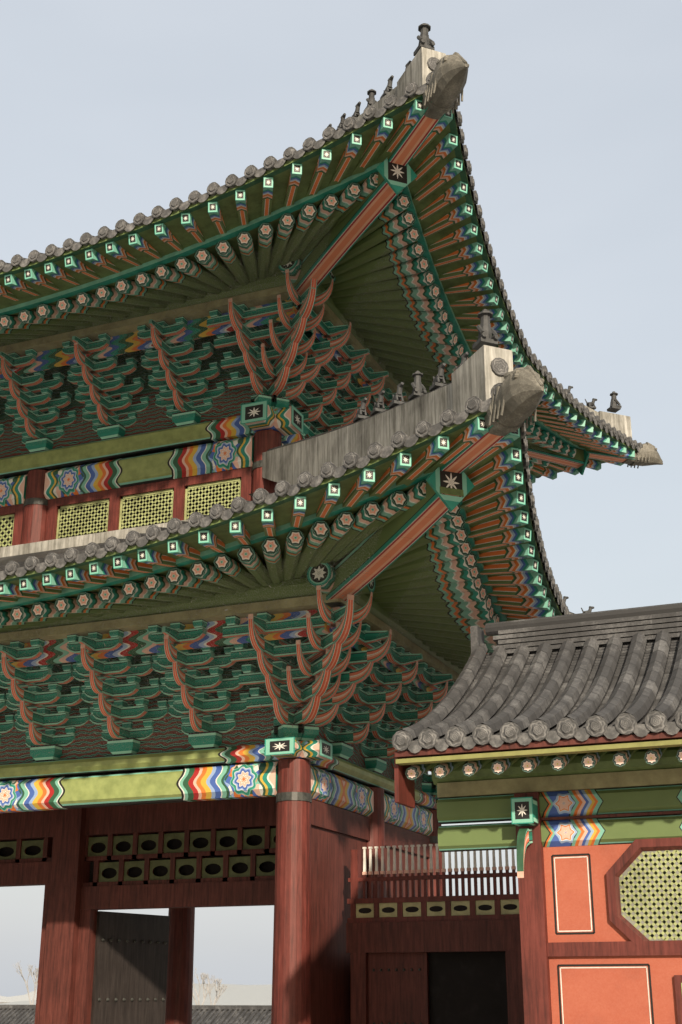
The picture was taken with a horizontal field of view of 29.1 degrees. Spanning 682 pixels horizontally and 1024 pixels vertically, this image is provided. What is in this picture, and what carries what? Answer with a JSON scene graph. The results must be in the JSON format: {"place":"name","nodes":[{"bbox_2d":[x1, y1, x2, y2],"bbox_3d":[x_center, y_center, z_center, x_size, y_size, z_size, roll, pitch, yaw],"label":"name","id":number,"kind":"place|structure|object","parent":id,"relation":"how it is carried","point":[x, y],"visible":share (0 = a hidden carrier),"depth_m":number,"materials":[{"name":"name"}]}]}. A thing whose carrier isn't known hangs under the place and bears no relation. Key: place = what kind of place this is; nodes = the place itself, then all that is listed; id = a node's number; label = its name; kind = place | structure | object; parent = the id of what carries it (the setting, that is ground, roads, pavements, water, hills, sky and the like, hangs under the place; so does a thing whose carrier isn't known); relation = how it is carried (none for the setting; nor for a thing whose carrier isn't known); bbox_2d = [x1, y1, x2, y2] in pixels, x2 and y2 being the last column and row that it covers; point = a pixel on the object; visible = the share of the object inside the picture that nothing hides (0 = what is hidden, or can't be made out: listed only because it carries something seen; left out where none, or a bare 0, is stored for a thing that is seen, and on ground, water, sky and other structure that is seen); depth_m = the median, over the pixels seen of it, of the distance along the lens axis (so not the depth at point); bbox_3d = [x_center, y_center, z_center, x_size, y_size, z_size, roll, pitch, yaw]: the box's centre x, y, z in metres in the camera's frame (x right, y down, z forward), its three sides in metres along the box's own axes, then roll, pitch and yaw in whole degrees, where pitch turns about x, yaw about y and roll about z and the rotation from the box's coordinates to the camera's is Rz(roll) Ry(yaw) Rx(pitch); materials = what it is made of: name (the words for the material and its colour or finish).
{"place":"outdoors","nodes":[
{"label":"outdoors","id":0,"kind":"place"},
{"bbox_2d":[13,961,227,1004],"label":"bare trees","id":1,"kind":"object","parent":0,"point":[205,977],"visible":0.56,"depth_m":166.15,"materials":[{"name":"plant"}]},
{"bbox_2d":[0,1005,271,1023],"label":"distant corridor roof","id":2,"kind":"structure","parent":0,"point":[201,1014],"depth_m":72.09,"materials":[{"name":"tile"}]},
{"bbox_2d":[0,984,271,1004],"bbox_3d":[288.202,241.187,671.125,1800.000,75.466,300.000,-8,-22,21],"label":"distant hills","id":3,"kind":"structure","parent":0,"point":[233,994],"depth_m":651.19,"materials":[{"name":"grey"}]},
{"bbox_2d":[0,737,442,1023],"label":"gate frame","id":4,"kind":"object","parent":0,"point":[285,826],"visible":0.97,"depth_m":24.27,"materials":[{"name":"red wood"}]},
{"bbox_2d":[0,563,461,795],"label":"roof brackets","id":5,"kind":"object","parent":4,"relation":"on","point":[370,618],"visible":0.69,"depth_m":21.62,"materials":[{"name":"green wood"}]},
{"bbox_2d":[0,411,562,669],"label":"roof eaves","id":6,"kind":"object","parent":5,"relation":"on","point":[483,528],"visible":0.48,"depth_m":18.86,"materials":[{"name":"green wood"}]},
{"bbox_2d":[0,383,570,713],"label":"roof tiles","id":7,"kind":"object","parent":6,"relation":"on","point":[22,564],"visible":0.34,"depth_m":17.68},
{"bbox_2d":[0,400,304,557],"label":"gate upper storey","id":8,"kind":"object","parent":7,"relation":"on","point":[96,492],"visible":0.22,"depth_m":25.19,"materials":[{"name":"multicoloured wood"}]},
{"bbox_2d":[0,259,410,457],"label":"roof brackets","id":9,"kind":"object","parent":8,"relation":"on","point":[323,314],"visible":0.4,"depth_m":25.30,"materials":[{"name":"green wood"}]},
{"bbox_2d":[0,94,636,483],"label":"roof eaves","id":10,"kind":"object","parent":9,"relation":"on","point":[428,215],"visible":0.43,"depth_m":22.35,"materials":[{"name":"green wood"}]},
{"bbox_2d":[0,71,641,477],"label":"roof tiles","id":11,"kind":"object","parent":10,"relation":"on","point":[308,145],"visible":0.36,"depth_m":21.08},
{"bbox_2d":[327,23,631,436],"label":"roof hip ridges","id":12,"kind":"object","parent":11,"relation":"on","point":[420,66],"visible":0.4,"depth_m":20.09,"materials":[{"name":"paint"}]},
{"bbox_2d":[267,52,662,474],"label":"roof corner rafters","id":13,"kind":"object","parent":10,"relation":"on","point":[397,175],"visible":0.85,"depth_m":20.75,"materials":[{"name":"wood"}]},
{"bbox_2d":[0,219,546,457],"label":"eave bird net","id":14,"kind":"object","parent":8,"relation":"on","point":[225,346],"visible":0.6,"depth_m":23.54,"materials":[{"name":"metal"}]},
{"bbox_2d":[262,309,593,613],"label":"roof hip ridges","id":15,"kind":"object","parent":7,"relation":"on","point":[484,368],"visible":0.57,"depth_m":18.38,"materials":[{"name":"paint"}]},
{"bbox_2d":[324,365,543,601],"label":"roof corner rafters","id":16,"kind":"object","parent":6,"relation":"on","point":[513,405],"visible":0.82,"depth_m":16.95,"materials":[{"name":"wood"}]},
{"bbox_2d":[0,525,492,789],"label":"eave bird net","id":17,"kind":"object","parent":4,"relation":"on","point":[128,740],"visible":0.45,"depth_m":20.20,"materials":[{"name":"metal"}]},
{"bbox_2d":[0,0,681,996],"label":"sky","id":18,"kind":"structure","parent":0,"point":[111,111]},
{"bbox_2d":[346,844,523,1023],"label":"wooden gate","id":19,"kind":"structure","parent":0,"point":[439,959],"depth_m":20.72,"materials":[{"name":"red wood"}]},
{"bbox_2d":[394,728,681,1023],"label":"corridor building","id":20,"kind":"structure","parent":0,"point":[591,833],"depth_m":14.86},
{"bbox_2d":[392,603,681,770],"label":"corridor roof tiles","id":21,"kind":"object","parent":20,"relation":"on","point":[610,674],"visible":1,"depth_m":16.55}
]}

